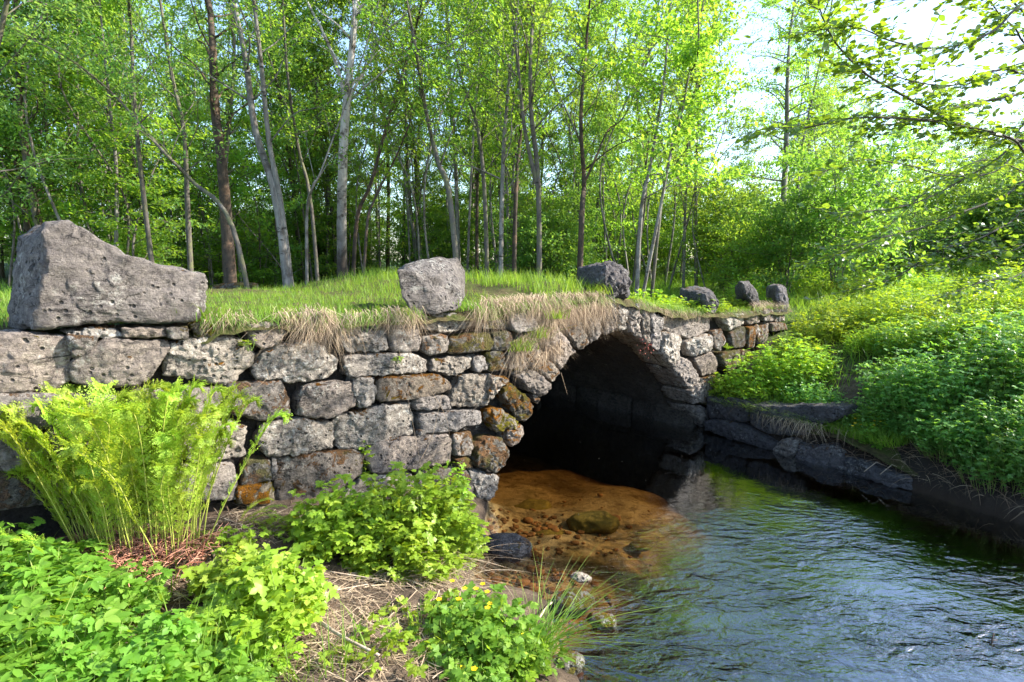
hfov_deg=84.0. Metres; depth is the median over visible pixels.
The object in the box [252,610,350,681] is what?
grass tuft
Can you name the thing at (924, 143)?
young tree
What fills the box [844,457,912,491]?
bank rock
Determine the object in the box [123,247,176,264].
shrub
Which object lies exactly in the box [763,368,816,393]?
bushy plant
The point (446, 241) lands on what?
shrub
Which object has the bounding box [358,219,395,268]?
shrub
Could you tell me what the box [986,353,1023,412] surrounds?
bushy plant
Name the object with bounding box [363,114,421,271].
young tree
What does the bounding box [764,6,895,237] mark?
young tree
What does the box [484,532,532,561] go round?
stream rock
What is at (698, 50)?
maple tree
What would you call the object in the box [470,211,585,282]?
shrub
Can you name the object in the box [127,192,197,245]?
young tree
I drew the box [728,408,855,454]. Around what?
dry tuft
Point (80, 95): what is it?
slender tree
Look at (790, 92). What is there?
slender tree
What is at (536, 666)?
flowering plant
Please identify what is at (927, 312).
bushy plant
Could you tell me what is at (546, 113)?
tree
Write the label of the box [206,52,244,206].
tree
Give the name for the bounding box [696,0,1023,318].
alder tree
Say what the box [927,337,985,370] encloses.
bushy plant
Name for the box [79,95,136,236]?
tree
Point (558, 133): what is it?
tree
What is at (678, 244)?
shrub
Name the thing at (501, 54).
slender tree
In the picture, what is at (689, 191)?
young tree
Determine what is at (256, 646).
leafy herb
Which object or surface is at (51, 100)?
young tree
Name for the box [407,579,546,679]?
flowering plant
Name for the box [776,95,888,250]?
young tree
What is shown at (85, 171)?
slender tree
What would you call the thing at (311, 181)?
young tree
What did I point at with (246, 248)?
slender tree
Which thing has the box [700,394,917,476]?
bank earth
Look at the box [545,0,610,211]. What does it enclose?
tree
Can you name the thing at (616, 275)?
kerb boulder
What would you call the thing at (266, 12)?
tree
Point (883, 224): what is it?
shrub
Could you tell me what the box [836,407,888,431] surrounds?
leafy plant
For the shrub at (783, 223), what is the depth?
10.92 m
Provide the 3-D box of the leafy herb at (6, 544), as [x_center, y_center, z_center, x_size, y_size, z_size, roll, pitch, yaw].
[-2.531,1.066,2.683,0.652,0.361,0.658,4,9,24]
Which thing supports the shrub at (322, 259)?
on the ground at (570, 455)
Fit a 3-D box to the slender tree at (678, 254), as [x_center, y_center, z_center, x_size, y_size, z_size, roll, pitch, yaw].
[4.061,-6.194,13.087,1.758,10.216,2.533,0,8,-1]
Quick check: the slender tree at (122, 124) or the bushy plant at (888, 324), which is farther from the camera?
the slender tree at (122, 124)
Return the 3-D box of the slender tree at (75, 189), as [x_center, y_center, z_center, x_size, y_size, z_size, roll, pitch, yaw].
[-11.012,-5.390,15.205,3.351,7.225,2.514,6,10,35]
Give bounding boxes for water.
[534,394,1023,680]
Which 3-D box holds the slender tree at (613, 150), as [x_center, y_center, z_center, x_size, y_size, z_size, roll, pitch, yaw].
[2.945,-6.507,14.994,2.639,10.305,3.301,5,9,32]
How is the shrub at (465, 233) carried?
on the ground at (570, 455)
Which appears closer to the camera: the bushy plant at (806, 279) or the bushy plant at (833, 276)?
the bushy plant at (806, 279)
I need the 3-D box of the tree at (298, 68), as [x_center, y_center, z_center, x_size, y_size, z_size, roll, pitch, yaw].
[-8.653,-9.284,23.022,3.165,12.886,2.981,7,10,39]
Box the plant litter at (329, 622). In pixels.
[87,502,510,681]
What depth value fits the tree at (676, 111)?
27.11 m
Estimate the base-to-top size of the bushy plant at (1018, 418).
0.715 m
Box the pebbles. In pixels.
[475,493,686,681]
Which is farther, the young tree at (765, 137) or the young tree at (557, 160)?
the young tree at (765, 137)
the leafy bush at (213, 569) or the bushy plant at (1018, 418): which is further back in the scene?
the bushy plant at (1018, 418)
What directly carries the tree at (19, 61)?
on the ground at (570, 455)
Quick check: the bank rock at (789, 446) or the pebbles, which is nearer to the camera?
the pebbles
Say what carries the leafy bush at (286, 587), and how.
on the ground at (570, 455)
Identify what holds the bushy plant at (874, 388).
on the ground at (570, 455)
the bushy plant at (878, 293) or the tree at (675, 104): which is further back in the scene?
the tree at (675, 104)
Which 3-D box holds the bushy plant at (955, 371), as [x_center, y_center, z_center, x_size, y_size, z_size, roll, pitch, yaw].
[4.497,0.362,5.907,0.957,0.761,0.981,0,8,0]
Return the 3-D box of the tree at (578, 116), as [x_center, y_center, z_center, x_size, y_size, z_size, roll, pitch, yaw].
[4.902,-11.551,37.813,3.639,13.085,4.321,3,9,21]
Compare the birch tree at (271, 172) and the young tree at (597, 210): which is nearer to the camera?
the birch tree at (271, 172)
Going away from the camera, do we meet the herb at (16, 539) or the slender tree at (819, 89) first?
the herb at (16, 539)
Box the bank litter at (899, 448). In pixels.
[783,435,1023,589]
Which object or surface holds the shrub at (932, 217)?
on the ground at (570, 455)
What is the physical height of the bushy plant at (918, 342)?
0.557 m
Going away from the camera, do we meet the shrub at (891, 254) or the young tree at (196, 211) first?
the shrub at (891, 254)
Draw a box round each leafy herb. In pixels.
[0,516,46,589]
[0,533,116,647]
[0,582,133,681]
[0,603,201,681]
[2,535,113,589]
[45,556,174,640]
[86,612,248,681]
[170,651,277,681]
[191,524,268,557]
[199,617,306,674]
[258,512,301,542]
[318,611,428,677]
[364,587,468,643]
[408,622,498,673]
[487,643,551,681]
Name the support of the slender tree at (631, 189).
on the ground at (570, 455)
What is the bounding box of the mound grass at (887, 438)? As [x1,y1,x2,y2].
[711,391,913,448]
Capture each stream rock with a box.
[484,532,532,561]
[514,499,551,509]
[535,529,563,535]
[550,587,594,619]
[552,651,584,675]
[566,510,619,533]
[569,572,591,582]
[586,611,616,632]
[629,539,655,551]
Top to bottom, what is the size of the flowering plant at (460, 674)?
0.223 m
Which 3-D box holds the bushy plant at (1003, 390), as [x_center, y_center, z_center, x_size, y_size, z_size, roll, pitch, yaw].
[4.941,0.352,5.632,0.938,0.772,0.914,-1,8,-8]
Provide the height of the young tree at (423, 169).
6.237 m
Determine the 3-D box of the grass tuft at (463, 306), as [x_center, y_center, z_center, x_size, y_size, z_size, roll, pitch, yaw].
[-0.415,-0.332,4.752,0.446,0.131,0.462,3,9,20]
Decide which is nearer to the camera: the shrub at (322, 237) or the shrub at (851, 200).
the shrub at (851, 200)
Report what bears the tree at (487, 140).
on the ground at (570, 455)
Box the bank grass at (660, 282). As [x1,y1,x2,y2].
[473,257,1023,423]
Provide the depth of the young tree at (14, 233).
10.90 m
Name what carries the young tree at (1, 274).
on the ground at (570, 455)
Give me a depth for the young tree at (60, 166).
15.63 m
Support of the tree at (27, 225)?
on the ground at (570, 455)
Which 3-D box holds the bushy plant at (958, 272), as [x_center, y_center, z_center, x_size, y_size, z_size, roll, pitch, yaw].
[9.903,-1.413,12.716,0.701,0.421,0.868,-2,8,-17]
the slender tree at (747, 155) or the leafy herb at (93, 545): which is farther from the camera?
the slender tree at (747, 155)
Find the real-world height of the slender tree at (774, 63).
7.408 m
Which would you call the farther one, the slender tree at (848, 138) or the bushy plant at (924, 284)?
the slender tree at (848, 138)
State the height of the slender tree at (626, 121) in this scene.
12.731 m
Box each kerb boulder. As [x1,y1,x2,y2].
[6,219,207,329]
[397,256,465,314]
[576,262,631,300]
[679,286,717,313]
[734,280,759,307]
[765,284,788,311]
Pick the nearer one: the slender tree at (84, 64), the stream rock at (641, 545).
the stream rock at (641, 545)
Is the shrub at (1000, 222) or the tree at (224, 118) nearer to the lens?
the shrub at (1000, 222)
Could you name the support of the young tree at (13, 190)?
on the ground at (570, 455)
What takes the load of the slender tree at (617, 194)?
on the ground at (570, 455)
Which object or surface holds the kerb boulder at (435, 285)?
on the stone bridge
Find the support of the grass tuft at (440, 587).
on the ground at (570, 455)
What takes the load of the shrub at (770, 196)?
on the ground at (570, 455)
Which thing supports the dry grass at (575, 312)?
on the stone bridge
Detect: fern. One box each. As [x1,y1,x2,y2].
[0,374,292,588]
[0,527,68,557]
[238,497,287,524]
[733,353,751,372]
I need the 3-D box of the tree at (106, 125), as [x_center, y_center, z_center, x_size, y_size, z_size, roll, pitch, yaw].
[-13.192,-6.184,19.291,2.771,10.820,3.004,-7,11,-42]
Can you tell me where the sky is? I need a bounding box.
[0,0,1023,259]
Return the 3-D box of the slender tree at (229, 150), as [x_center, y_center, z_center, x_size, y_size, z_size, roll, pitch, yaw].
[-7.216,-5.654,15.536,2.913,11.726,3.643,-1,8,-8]
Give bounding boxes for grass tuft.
[0,565,132,681]
[1,559,98,625]
[12,550,191,622]
[77,572,266,681]
[109,581,341,681]
[141,546,189,594]
[176,299,247,321]
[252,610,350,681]
[283,595,407,681]
[350,526,546,626]
[383,304,422,314]
[387,597,431,635]
[412,544,691,680]
[456,295,483,309]
[508,337,540,351]
[523,322,568,338]
[535,306,571,318]
[578,282,613,294]
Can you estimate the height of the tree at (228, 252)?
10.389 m
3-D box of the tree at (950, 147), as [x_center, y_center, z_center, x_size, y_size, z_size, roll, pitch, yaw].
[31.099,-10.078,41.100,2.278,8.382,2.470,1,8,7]
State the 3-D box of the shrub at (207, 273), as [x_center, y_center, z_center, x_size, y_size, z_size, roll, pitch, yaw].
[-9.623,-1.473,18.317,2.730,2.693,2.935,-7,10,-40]
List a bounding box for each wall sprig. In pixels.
[238,335,256,351]
[390,356,403,363]
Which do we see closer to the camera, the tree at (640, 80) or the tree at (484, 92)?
the tree at (484, 92)
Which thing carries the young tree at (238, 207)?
on the ground at (570, 455)
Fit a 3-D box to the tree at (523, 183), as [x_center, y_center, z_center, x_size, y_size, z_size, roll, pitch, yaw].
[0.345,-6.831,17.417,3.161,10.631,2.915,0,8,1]
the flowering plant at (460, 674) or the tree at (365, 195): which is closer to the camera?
the flowering plant at (460, 674)
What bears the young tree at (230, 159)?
on the ground at (570, 455)
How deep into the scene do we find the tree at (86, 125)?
22.14 m
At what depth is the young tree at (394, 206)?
18.81 m
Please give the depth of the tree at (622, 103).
16.79 m
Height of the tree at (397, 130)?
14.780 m
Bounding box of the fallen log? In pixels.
[212,282,257,288]
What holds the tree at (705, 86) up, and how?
on the ground at (570, 455)
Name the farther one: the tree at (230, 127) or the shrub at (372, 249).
the shrub at (372, 249)
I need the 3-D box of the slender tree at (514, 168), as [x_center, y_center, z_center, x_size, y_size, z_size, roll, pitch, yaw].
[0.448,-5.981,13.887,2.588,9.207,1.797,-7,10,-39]
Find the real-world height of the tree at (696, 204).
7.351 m
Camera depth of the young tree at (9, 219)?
12.86 m
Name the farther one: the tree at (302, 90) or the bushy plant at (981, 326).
the tree at (302, 90)
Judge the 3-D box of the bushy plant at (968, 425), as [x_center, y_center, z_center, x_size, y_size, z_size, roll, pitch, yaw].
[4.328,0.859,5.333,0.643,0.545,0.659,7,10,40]
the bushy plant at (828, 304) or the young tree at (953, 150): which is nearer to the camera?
the bushy plant at (828, 304)
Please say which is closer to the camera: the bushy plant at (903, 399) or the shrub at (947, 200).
the bushy plant at (903, 399)
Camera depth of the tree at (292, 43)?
23.71 m
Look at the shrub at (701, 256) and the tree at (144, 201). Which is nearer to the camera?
the tree at (144, 201)
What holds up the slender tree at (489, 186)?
on the ground at (570, 455)
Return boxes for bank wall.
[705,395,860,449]
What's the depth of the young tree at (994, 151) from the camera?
19.93 m
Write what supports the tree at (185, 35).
on the ground at (570, 455)
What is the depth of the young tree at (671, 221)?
21.45 m
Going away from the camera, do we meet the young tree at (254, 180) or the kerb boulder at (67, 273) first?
the kerb boulder at (67, 273)
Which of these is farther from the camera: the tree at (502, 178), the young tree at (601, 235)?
the young tree at (601, 235)
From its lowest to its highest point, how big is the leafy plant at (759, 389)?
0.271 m
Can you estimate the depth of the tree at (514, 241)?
10.55 m
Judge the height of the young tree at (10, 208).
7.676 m
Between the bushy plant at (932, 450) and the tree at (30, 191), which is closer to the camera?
the bushy plant at (932, 450)
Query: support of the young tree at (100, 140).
on the ground at (570, 455)
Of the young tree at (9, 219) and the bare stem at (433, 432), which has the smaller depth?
the bare stem at (433, 432)
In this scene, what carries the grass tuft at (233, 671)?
on the ground at (570, 455)
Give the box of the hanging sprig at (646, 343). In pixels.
[637,333,655,357]
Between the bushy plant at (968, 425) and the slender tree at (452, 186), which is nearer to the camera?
the bushy plant at (968, 425)
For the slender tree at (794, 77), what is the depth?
19.43 m
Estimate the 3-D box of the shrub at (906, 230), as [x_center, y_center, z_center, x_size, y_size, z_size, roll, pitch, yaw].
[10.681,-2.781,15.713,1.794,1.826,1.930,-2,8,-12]
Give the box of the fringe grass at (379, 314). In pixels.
[199,294,789,338]
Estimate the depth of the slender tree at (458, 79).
16.92 m
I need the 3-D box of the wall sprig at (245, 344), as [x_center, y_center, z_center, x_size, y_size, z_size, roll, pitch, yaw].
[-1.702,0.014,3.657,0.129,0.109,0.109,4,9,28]
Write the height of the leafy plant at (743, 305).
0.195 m
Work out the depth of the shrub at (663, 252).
19.52 m
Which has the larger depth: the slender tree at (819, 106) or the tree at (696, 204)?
the slender tree at (819, 106)
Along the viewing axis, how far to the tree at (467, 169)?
28.77 m
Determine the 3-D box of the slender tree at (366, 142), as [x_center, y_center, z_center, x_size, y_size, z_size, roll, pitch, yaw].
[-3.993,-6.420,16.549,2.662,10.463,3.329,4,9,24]
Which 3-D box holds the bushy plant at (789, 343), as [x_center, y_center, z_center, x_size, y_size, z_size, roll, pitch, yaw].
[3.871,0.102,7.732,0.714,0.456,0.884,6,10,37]
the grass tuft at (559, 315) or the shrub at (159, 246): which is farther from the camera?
the shrub at (159, 246)
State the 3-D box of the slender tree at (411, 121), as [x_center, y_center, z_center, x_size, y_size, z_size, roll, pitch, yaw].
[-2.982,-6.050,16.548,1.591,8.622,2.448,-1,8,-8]
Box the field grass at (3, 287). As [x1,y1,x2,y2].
[0,279,713,294]
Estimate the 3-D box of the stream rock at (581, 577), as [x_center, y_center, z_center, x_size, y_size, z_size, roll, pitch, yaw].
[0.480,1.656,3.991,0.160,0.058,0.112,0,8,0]
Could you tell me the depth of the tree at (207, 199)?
21.72 m
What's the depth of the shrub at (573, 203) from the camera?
12.29 m
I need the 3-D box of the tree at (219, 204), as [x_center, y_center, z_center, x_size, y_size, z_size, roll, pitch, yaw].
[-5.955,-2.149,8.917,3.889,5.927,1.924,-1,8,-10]
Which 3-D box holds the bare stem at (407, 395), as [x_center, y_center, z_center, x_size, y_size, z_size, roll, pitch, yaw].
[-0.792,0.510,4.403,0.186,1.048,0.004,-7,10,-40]
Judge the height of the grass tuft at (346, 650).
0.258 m
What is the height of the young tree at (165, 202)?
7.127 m
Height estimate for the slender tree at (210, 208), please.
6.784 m
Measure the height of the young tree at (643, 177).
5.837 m
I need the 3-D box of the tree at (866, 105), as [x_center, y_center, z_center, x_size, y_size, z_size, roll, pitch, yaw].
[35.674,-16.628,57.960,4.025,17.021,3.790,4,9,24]
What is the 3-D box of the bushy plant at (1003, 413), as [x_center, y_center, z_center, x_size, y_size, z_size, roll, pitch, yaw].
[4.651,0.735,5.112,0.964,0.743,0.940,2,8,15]
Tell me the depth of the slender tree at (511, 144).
15.56 m
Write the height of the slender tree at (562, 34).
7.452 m
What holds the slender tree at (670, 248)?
on the ground at (570, 455)
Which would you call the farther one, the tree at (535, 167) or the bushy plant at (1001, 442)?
the tree at (535, 167)
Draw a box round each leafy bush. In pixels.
[172,542,339,660]
[177,528,287,602]
[277,474,409,566]
[329,461,491,587]
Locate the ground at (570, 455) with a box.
[0,249,1023,681]
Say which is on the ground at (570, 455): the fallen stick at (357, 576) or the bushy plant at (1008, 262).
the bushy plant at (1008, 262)
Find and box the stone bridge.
[0,274,792,538]
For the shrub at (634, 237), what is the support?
on the ground at (570, 455)
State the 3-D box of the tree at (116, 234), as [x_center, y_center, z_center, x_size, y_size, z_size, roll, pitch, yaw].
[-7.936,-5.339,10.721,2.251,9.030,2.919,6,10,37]
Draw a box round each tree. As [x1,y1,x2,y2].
[0,0,101,219]
[0,0,111,221]
[0,0,111,225]
[0,0,115,223]
[0,0,128,217]
[0,0,147,233]
[0,0,173,233]
[0,0,218,254]
[0,1,74,219]
[0,27,104,288]
[0,46,99,277]
[0,46,111,248]
[0,67,43,271]
[0,82,66,277]
[0,90,100,259]
[0,96,48,233]
[0,97,49,251]
[0,130,21,256]
[0,157,17,259]
[1,8,100,216]
[2,0,120,234]
[3,0,249,288]
[3,93,127,250]
[7,94,124,241]
[8,0,188,246]
[25,28,123,218]
[27,27,158,230]
[27,66,214,272]
[28,11,104,172]
[32,36,128,235]
[33,21,181,247]
[35,0,151,232]
[37,0,181,255]
[43,52,101,227]
[48,0,204,231]
[50,0,129,207]
[55,0,237,262]
[56,0,165,242]
[62,14,151,206]
[62,65,175,248]
[66,6,170,239]
[72,0,153,226]
[72,0,196,225]
[73,29,117,222]
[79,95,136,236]
[83,58,204,265]
[86,0,159,230]
[93,166,183,244]
[108,0,230,270]
[110,1,211,268]
[115,122,216,268]
[118,140,196,265]
[120,0,220,288]
[121,0,219,265]
[121,154,205,265]
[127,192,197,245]
[128,0,293,282]
[129,0,308,282]
[130,0,391,288]
[134,38,299,288]
[139,165,208,275]
[148,69,220,272]
[149,101,194,190]
[150,155,221,282]
[157,106,215,235]
[161,2,275,281]
[161,27,210,208]
[164,131,259,282]
[165,96,221,257]
[171,24,255,288]
[173,108,286,288]
[176,0,254,212]
[177,188,219,273]
[178,0,265,288]
[188,25,255,258]
[189,1,262,288]
[189,129,234,258]
[193,113,324,287]
[193,140,257,277]
[195,0,351,285]
[196,48,262,220]
[197,63,328,272]
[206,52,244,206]
[213,183,264,256]
[217,159,288,280]
[229,18,321,288]
[231,144,319,281]
[232,110,336,287]
[236,0,329,169]
[236,0,353,197]
[237,5,324,193]
[238,0,383,280]
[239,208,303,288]
[240,13,351,281]
[243,24,306,239]
[249,10,307,183]
[250,5,340,279]
[254,228,289,285]
[258,0,369,279]
[258,0,377,277]
[259,168,322,268]
[260,83,372,243]
[265,0,393,273]
[268,0,332,178]
[272,22,352,222]
[274,0,383,238]
[277,91,338,200]
[285,0,459,276]
[289,54,406,275]
[294,0,506,277]
[316,0,396,272]
[316,95,389,238]
[321,85,403,268]
[323,104,413,268]
[326,46,445,274]
[331,0,462,259]
[332,0,511,257]
[334,50,422,267]
[338,1,437,270]
[342,0,405,271]
[342,0,461,252]
[352,0,466,260]
[352,144,400,261]
[354,171,406,266]
[356,0,442,262]
[362,0,456,243]
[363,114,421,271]
[367,0,454,255]
[373,107,438,263]
[376,0,445,262]
[382,7,445,256]
[384,0,435,251]
[384,32,490,260]
[396,0,488,257]
[400,137,450,248]
[401,3,473,256]
[405,0,501,261]
[405,133,464,254]
[408,0,565,276]
[412,174,442,240]
[415,0,498,236]
[426,0,622,278]
[426,29,463,197]
[428,2,546,276]
[429,0,491,215]
[429,0,514,275]
[435,2,503,274]
[439,0,567,278]
[439,81,521,271]
[442,1,493,267]
[443,0,500,275]
[443,69,506,244]
[451,10,540,271]
[452,62,568,263]
[453,20,510,262]
[454,62,489,262]
[456,0,553,279]
[456,0,589,275]
[456,3,559,274]
[458,0,528,270]
[458,138,504,271]
[461,0,580,271]
[462,0,572,276]
[469,1,571,170]
[472,2,608,196]
[477,18,577,209]
[479,0,578,215]
[481,0,558,272]
[484,0,573,239]
[486,0,564,230]
[488,36,544,215]
[488,158,532,257]
[490,0,586,270]
[501,0,613,269]
[508,0,692,284]
[513,4,570,184]
[521,0,616,281]
[523,0,594,234]
[524,124,607,274]
[527,23,598,209]
[538,0,627,221]
[541,95,637,262]
[543,0,587,212]
[544,109,651,262]
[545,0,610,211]
[546,89,620,213]
[552,0,614,194]
[558,12,635,256]
[561,0,647,260]
[561,0,651,261]
[562,0,768,297]
[562,68,604,193]
[572,0,685,261]
[576,0,653,262]
[577,117,664,263]
[585,72,648,261]
[586,23,668,186]
[589,0,669,261]
[590,0,783,296]
[592,0,682,287]
[602,8,708,290]
[605,0,718,285]
[607,0,720,285]
[608,140,649,234]
[609,8,687,284]
[611,2,675,280]
[613,84,667,203]
[617,38,662,189]
[622,138,676,269]
[624,0,716,279]
[626,1,726,261]
[630,133,698,275]
[636,0,773,285]
[645,0,736,290]
[646,147,692,256]
[650,116,716,267]
[652,0,752,287]
[656,4,726,270]
[657,167,735,285]
[658,53,693,253]
[661,66,702,268]
[670,152,721,277]
[675,0,752,287]
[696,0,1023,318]
[703,168,749,272]
[706,108,772,205]
[706,157,762,233]
[709,0,880,275]
[712,101,787,193]
[728,132,795,196]
[741,125,758,189]
[745,0,879,207]
[746,0,865,190]
[746,61,830,178]
[761,73,853,287]
[763,10,824,189]
[763,118,847,245]
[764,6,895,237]
[764,48,852,180]
[769,1,850,212]
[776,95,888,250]
[796,60,851,257]
[799,67,846,222]
[805,101,853,189]
[813,88,865,231]
[813,92,894,273]
[818,0,876,150]
[818,59,882,189]
[823,81,901,212]
[826,123,862,188]
[827,99,848,192]
[841,121,868,208]
[851,95,875,161]
[867,89,938,197]
[869,158,903,196]
[871,125,945,250]
[880,103,914,194]
[880,126,967,274]
[893,119,918,180]
[896,122,953,204]
[907,133,976,254]
[908,147,938,187]
[916,84,985,222]
[920,127,995,256]
[933,97,1005,205]
[937,152,970,206]
[939,141,968,179]
[952,146,1006,224]
[966,121,1013,187]
[1005,105,1023,165]
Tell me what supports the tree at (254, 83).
on the ground at (570, 455)
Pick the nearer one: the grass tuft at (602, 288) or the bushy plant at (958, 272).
the grass tuft at (602, 288)
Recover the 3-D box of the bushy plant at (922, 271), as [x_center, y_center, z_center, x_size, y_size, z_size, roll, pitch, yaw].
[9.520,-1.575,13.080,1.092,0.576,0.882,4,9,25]
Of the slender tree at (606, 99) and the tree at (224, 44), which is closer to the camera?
the slender tree at (606, 99)
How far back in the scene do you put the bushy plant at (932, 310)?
7.52 m
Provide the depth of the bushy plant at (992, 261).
14.37 m
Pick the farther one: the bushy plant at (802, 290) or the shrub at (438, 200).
the shrub at (438, 200)
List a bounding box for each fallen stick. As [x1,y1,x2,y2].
[316,621,379,656]
[325,584,367,593]
[330,571,388,581]
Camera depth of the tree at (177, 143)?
22.48 m
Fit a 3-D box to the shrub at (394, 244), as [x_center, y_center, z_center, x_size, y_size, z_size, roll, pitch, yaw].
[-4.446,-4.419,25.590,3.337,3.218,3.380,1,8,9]
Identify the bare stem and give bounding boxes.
[397,341,420,464]
[411,353,450,441]
[418,394,442,463]
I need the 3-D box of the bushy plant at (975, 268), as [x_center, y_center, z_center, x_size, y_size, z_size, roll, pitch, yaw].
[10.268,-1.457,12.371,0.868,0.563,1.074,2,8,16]
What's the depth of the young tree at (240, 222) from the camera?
20.87 m
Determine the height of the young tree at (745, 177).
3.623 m
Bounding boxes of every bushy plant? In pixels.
[723,346,812,395]
[726,275,765,300]
[750,333,856,386]
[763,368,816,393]
[770,331,822,361]
[779,374,831,402]
[783,370,821,391]
[787,268,830,295]
[787,302,879,344]
[788,276,808,298]
[797,322,846,344]
[799,380,849,402]
[806,260,843,279]
[806,295,858,320]
[807,281,851,300]
[817,275,869,301]
[819,264,852,281]
[826,397,882,435]
[827,292,861,302]
[834,283,925,329]
[835,300,900,327]
[836,323,898,359]
[837,271,893,297]
[846,291,888,318]
[847,258,886,277]
[852,384,916,434]
[854,347,940,411]
[858,309,963,358]
[863,278,939,316]
[864,270,920,287]
[866,287,900,300]
[866,353,925,380]
[868,311,919,333]
[870,318,939,364]
[875,352,984,424]
[878,408,927,439]
[885,253,920,274]
[892,339,1009,414]
[895,290,971,327]
[897,270,954,293]
[897,274,964,301]
[897,392,1016,468]
[903,262,949,277]
[903,301,951,323]
[904,400,956,432]
[909,305,1018,361]
[912,276,971,301]
[916,305,1016,361]
[916,418,967,463]
[920,265,974,281]
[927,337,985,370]
[927,351,1023,417]
[928,363,987,402]
[933,404,1009,462]
[935,300,1021,338]
[939,268,976,278]
[940,418,1023,498]
[942,283,1023,320]
[943,390,1023,471]
[944,312,1023,374]
[946,280,1023,326]
[948,254,992,272]
[948,286,1006,313]
[954,271,1007,292]
[957,265,1002,278]
[957,339,1023,409]
[959,261,1003,278]
[963,309,1023,342]
[963,311,1023,382]
[963,382,1023,451]
[969,407,1023,496]
[970,262,1023,298]
[973,425,1018,461]
[977,255,1021,266]
[979,320,1023,366]
[980,258,1022,286]
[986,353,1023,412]
[987,273,1023,312]
[990,369,1023,412]
[1004,400,1023,451]
[1006,280,1023,308]
[1010,309,1023,337]
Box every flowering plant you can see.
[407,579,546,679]
[447,654,513,681]
[487,633,574,681]
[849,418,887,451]
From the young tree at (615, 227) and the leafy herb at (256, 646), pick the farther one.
the young tree at (615, 227)
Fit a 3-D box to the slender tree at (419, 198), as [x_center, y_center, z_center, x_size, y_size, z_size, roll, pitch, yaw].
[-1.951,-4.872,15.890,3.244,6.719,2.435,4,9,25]
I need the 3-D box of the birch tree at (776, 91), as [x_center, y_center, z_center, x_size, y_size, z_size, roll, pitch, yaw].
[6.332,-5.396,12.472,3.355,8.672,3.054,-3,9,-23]
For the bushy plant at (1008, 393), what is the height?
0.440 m
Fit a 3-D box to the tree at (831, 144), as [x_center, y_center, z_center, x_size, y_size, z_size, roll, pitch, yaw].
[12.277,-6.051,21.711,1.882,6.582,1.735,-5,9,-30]
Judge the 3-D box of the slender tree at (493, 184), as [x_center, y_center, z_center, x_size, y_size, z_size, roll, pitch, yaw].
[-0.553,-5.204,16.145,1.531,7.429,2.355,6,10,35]
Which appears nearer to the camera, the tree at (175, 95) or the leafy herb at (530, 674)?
the leafy herb at (530, 674)
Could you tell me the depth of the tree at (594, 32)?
15.15 m
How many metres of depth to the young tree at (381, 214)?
22.75 m
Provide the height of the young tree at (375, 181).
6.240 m
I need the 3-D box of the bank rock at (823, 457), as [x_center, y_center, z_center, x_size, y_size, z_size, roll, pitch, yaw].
[3.509,1.266,6.322,0.435,0.311,0.543,-5,9,-30]
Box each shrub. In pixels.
[0,198,84,259]
[0,200,83,269]
[0,222,22,261]
[94,217,207,287]
[96,223,212,268]
[99,229,131,253]
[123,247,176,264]
[154,254,186,268]
[178,255,256,288]
[197,207,273,283]
[207,225,268,281]
[208,258,277,285]
[240,237,294,280]
[248,199,381,284]
[248,251,336,286]
[260,178,389,282]
[287,208,382,276]
[304,244,334,280]
[320,217,382,271]
[358,218,381,266]
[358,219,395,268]
[374,193,469,269]
[380,179,498,271]
[380,210,411,262]
[381,212,428,270]
[397,196,498,272]
[406,200,492,270]
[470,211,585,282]
[479,191,586,274]
[479,204,550,270]
[493,229,532,277]
[495,178,607,281]
[542,218,605,281]
[563,171,663,275]
[569,195,660,270]
[589,229,634,268]
[594,176,677,273]
[626,195,687,271]
[639,185,705,269]
[640,220,693,276]
[666,194,791,288]
[670,169,792,290]
[683,216,785,297]
[685,225,725,277]
[716,203,824,287]
[719,181,780,202]
[720,181,884,295]
[748,173,878,267]
[749,106,971,298]
[845,210,932,273]
[851,205,918,262]
[858,158,972,260]
[859,194,939,254]
[867,208,925,261]
[874,191,950,260]
[901,208,980,270]
[918,184,997,259]
[930,151,1023,266]
[938,182,1001,258]
[947,152,1023,267]
[948,198,1019,264]
[965,162,1023,268]
[966,178,1023,254]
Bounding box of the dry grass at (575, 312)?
[199,288,790,386]
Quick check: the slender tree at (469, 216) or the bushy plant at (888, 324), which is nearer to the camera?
the bushy plant at (888, 324)
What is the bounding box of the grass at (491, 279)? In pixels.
[0,265,776,326]
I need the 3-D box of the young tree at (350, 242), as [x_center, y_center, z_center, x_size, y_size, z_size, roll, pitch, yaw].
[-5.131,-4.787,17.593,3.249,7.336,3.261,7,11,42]
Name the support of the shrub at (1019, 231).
on the ground at (570, 455)
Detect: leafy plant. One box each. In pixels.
[357,440,375,480]
[443,460,470,500]
[629,288,675,306]
[652,294,688,308]
[664,294,715,311]
[706,372,755,393]
[708,384,733,395]
[717,298,735,313]
[718,294,749,308]
[718,382,768,398]
[723,298,756,309]
[737,380,793,401]
[759,297,783,307]
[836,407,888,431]
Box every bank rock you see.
[773,437,801,458]
[794,442,846,470]
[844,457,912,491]
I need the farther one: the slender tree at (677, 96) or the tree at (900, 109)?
the tree at (900, 109)
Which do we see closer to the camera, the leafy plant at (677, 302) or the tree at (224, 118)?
the leafy plant at (677, 302)
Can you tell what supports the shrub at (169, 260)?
on the ground at (570, 455)
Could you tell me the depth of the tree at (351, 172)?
18.22 m
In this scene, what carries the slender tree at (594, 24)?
on the ground at (570, 455)
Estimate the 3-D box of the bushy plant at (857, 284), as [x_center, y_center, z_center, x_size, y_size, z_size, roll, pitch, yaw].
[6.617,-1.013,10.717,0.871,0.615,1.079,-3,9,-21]
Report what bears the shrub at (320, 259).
on the ground at (570, 455)

